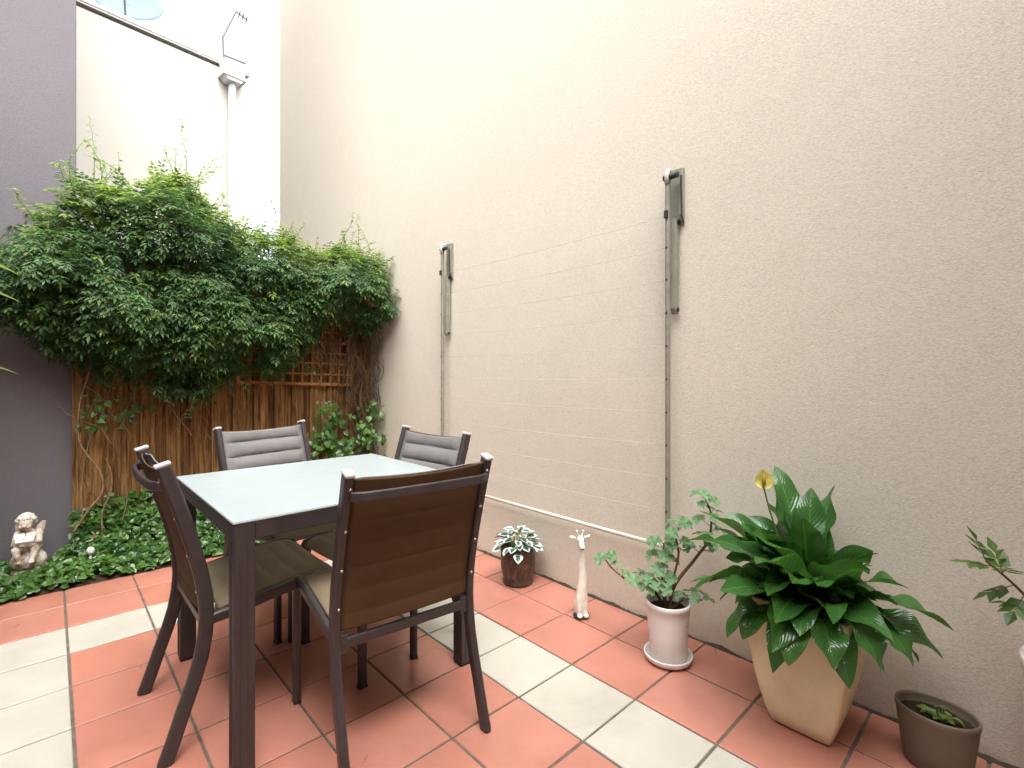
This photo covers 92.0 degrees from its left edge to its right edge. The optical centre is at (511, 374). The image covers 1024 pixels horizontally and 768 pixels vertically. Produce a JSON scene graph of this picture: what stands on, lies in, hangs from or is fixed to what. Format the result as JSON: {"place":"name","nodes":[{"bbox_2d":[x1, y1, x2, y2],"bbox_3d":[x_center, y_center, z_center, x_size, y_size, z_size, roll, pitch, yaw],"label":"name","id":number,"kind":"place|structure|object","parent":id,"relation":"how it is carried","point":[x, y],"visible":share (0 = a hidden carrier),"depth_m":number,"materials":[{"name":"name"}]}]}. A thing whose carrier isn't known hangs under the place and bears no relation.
{"place":"outdoors","nodes":[
{"label":"outdoors","id":0,"kind":"place"},
{"bbox_2d":[0,0,75,560],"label":"grey building","id":1,"kind":"structure","parent":0,"point":[37,87],"depth_m":2.99,"materials":[{"name":"grey paint"}]},
{"bbox_2d":[1,529,335,602],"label":"planting bed soil","id":2,"kind":"structure","parent":0,"point":[88,580],"depth_m":2.83,"materials":[{"name":"brown soil"}]},
{"bbox_2d":[9,512,47,574],"bbox_3d":[-2.744,0.990,2.814,0.172,0.415,0.205,0,0,-35],"label":"garden statue","id":3,"kind":"object","parent":2,"relation":"on","point":[28,552],"visible":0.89,"depth_m":2.78,"materials":[{"name":"stone"}]},
{"bbox_2d":[86,547,94,558],"bbox_3d":[-2.505,1.088,2.942,0.039,0.127,0.038,0,0,-43],"label":"garden ornament","id":4,"kind":"object","parent":2,"relation":"on","point":[90,551],"visible":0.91,"depth_m":2.93,"materials":[{"name":"white ceramic"}]},
{"bbox_2d":[75,394,169,515],"bbox_3d":[-2.466,0.626,3.164,0.490,1.013,0.144,0,0,-43],"label":"fence creeper","id":5,"kind":"object","parent":2,"relation":"on","point":[108,403],"visible":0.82,"depth_m":3.11,"materials":[{"name":"green plant"}]},
{"bbox_2d":[0,489,264,602],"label":"ivy ground cover","id":6,"kind":"object","parent":2,"relation":"on","point":[67,563],"visible":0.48,"depth_m":3.03,"materials":[{"name":"green plant"}]},
{"bbox_2d":[0,117,400,533],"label":"climbing vine","id":7,"kind":"object","parent":2,"relation":"on","point":[60,335],"visible":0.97,"depth_m":3.06,"materials":[{"name":"green plant"}]},
{"bbox_2d":[307,400,386,459],"bbox_3d":[-1.455,0.673,3.985,0.888,0.923,0.293,0,0,-43],"label":"climbing plant","id":8,"kind":"object","parent":2,"relation":"on","point":[335,445],"depth_m":4.05,"materials":[{"name":"green plant"}]},
{"bbox_2d":[91,0,279,267],"label":"sky","id":9,"kind":"structure","parent":0,"point":[201,24],"materials":[{"name":"white"}]},
{"bbox_2d":[0,530,1004,767],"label":"patio paving","id":10,"kind":"structure","parent":0,"point":[566,688],"depth_m":1.81,"materials":[{"name":"tile"}]},
{"bbox_2d":[132,445,340,767],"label":"sling chair","id":11,"kind":"object","parent":10,"relation":"on","point":[199,584],"visible":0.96,"depth_m":1.67,"materials":[{"name":"metal"}]},
{"bbox_2d":[212,420,335,644],"bbox_3d":[-1.132,0.725,2.526,0.602,0.926,0.490,0,0,34],"label":"sling chair","id":12,"kind":"object","parent":10,"relation":"on","point":[235,450],"visible":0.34,"depth_m":2.56,"materials":[{"name":"fabric"}]},
{"bbox_2d":[177,453,469,767],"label":"dining table","id":13,"kind":"object","parent":10,"relation":"on","point":[242,509],"visible":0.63,"depth_m":1.63,"materials":[{"name":"white glass"}]},
{"bbox_2d":[301,425,471,689],"bbox_3d":[-0.553,0.725,2.230,0.490,0.926,0.602,0,0,42],"label":"sling chair","id":14,"kind":"object","parent":10,"relation":"on","point":[430,450],"visible":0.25,"depth_m":2.27,"materials":[{"name":"fabric"}]},
{"bbox_2d":[292,453,493,767],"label":"sling chair","id":15,"kind":"object","parent":10,"relation":"on","point":[405,543],"visible":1,"depth_m":1.53,"materials":[{"name":"fabric"}]},
{"bbox_2d":[500,542,534,587],"bbox_3d":[0.034,1.080,2.814,0.203,0.202,0.202,0,0,-43],"label":"brown pot","id":16,"kind":"object","parent":10,"relation":"on","point":[516,575],"visible":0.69,"depth_m":2.74,"materials":[{"name":"ceramic"}]},
{"bbox_2d":[492,525,543,563],"bbox_3d":[0.033,0.945,2.815,0.304,0.157,0.305,0,0,-43],"label":"variegated plant","id":17,"kind":"object","parent":16,"relation":"in","point":[519,547],"visible":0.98,"depth_m":2.78,"materials":[{"name":"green plant"}]},
{"bbox_2d":[569,530,589,619],"bbox_3d":[0.339,0.970,2.409,0.089,0.422,0.087,0,0,45],"label":"giraffe figurine","id":18,"kind":"object","parent":10,"relation":"on","point":[581,607],"visible":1,"depth_m":2.40,"materials":[{"name":"ceramic"}]},
{"bbox_2d":[644,642,692,669],"bbox_3d":[0.647,1.164,2.051,0.196,0.034,0.196,0,0,-43],"label":"white saucer","id":19,"kind":"object","parent":10,"relation":"on","point":[668,666],"visible":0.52,"depth_m":1.99,"materials":[{"name":"white ceramic"}]},
{"bbox_2d":[645,591,690,664],"bbox_3d":[0.647,1.052,2.051,0.182,0.238,0.182,0,0,-43],"label":"white pot","id":20,"kind":"object","parent":19,"relation":"on","point":[668,628],"visible":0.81,"depth_m":1.99,"materials":[{"name":"ceramic"}]},
{"bbox_2d":[594,489,725,608],"bbox_3d":[0.590,0.723,2.089,0.563,0.504,0.223,0,0,31],"label":"geranium","id":21,"kind":"object","parent":20,"relation":"in","point":[650,582],"visible":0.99,"depth_m":2.04,"materials":[{"name":"green plant"}]},
{"bbox_2d":[477,549,1019,767],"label":"baseboard","id":22,"kind":"structure","parent":10,"relation":"on","point":[989,759],"depth_m":2.12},
{"bbox_2d":[748,595,865,744],"bbox_3d":[1.004,0.965,1.682,0.310,0.432,0.310,0,0,-43],"label":"sand planter","id":23,"kind":"object","parent":10,"relation":"on","point":[808,692],"visible":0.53,"depth_m":1.58,"materials":[{"name":"ceramic"}]},
{"bbox_2d":[685,466,954,688],"bbox_3d":[0.949,0.624,1.686,0.671,0.606,0.624,0,0,3],"label":"peace lily","id":24,"kind":"object","parent":23,"relation":"in","point":[798,571],"visible":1,"depth_m":1.57,"materials":[{"name":"green plant"}]},
{"bbox_2d":[894,690,982,767],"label":"oval pot","id":25,"kind":"object","parent":10,"relation":"on","point":[928,740],"visible":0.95,"depth_m":1.46,"materials":[{"name":"ceramic"}]},
{"bbox_2d":[916,704,965,727],"bbox_3d":[1.284,1.017,1.484,0.073,0.038,0.118,0,0,-43],"label":"seedling","id":26,"kind":"object","parent":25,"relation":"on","point":[942,716],"visible":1,"depth_m":1.48,"materials":[{"name":"green plant"}]},
{"bbox_2d":[1019,645,1023,687],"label":"pale pot","id":27,"kind":"object","parent":10,"relation":"on","point":[1021,655],"visible":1,"depth_m":1.32,"materials":[{"name":"ceramic"}]},
{"bbox_2d":[950,525,1023,625],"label":"rose shrub","id":28,"kind":"object","parent":27,"relation":"on","point":[1010,604],"visible":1,"depth_m":1.36,"materials":[{"name":"green plant"}]},
{"bbox_3d":[-2.550,1.069,2.066,0.240,0.225,0.240,0,0,-43],"label":"dark pot","id":29,"kind":"object","parent":10,"relation":"on","visible":0},
{"bbox_2d":[0,264,19,373],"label":"strap leaf plant","id":30,"kind":"object","parent":29,"relation":"in","point":[9,297],"visible":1,"depth_m":2.39,"materials":[{"name":"green plant"}]},
{"label":"ground","id":31,"kind":"structure","parent":0,"visible":0},
{"bbox_2d":[76,0,250,261],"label":"neighbour building","id":32,"kind":"structure","parent":31,"relation":"on","point":[141,88],"depth_m":6.53,"materials":[{"name":"white paint"}]},
{"bbox_2d":[95,0,162,19],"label":"satellite dish","id":33,"kind":"object","parent":32,"relation":"on","point":[143,9],"visible":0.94,"depth_m":6.78,"materials":[{"name":"metal"}]},
{"bbox_2d":[222,11,247,63],"bbox_3d":[-4.043,-4.938,7.229,0.356,0.793,0.175,0,0,-43],"label":"roof aerial","id":34,"kind":"object","parent":32,"relation":"on","point":[226,29],"visible":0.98,"depth_m":7.16,"materials":[{"name":"metal"}]},
{"bbox_2d":[72,248,370,543],"bbox_3d":[-2.017,0.202,3.778,2.006,2.019,0.078,0,0,-43],"label":"paling fence","id":35,"kind":"object","parent":31,"relation":"on","point":[265,407],"visible":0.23,"depth_m":3.49,"materials":[{"name":"brown wood"}]},
{"bbox_2d":[235,273,354,386],"bbox_3d":[-1.702,-0.345,3.980,0.908,0.873,0.020,3,-2,-43],"label":"trellis","id":36,"kind":"object","parent":35,"relation":"attached to","point":[291,383],"visible":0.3,"depth_m":4.06,"materials":[{"name":"brown wood"}]},
{"bbox_2d":[280,0,1023,767],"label":"boundary wall","id":37,"kind":"structure","parent":31,"relation":"on","point":[848,320],"depth_m":2.17,"materials":[{"name":"beige paint"}]},
{"bbox_2d":[439,167,684,547],"bbox_3d":[0.127,-0.074,2.894,0.081,1.740,1.851,0,0,-43],"label":"clothesline","id":38,"kind":"object","parent":37,"relation":"attached to","point":[674,210],"depth_m":2.25,"materials":[{"name":"metal"}]}
]}

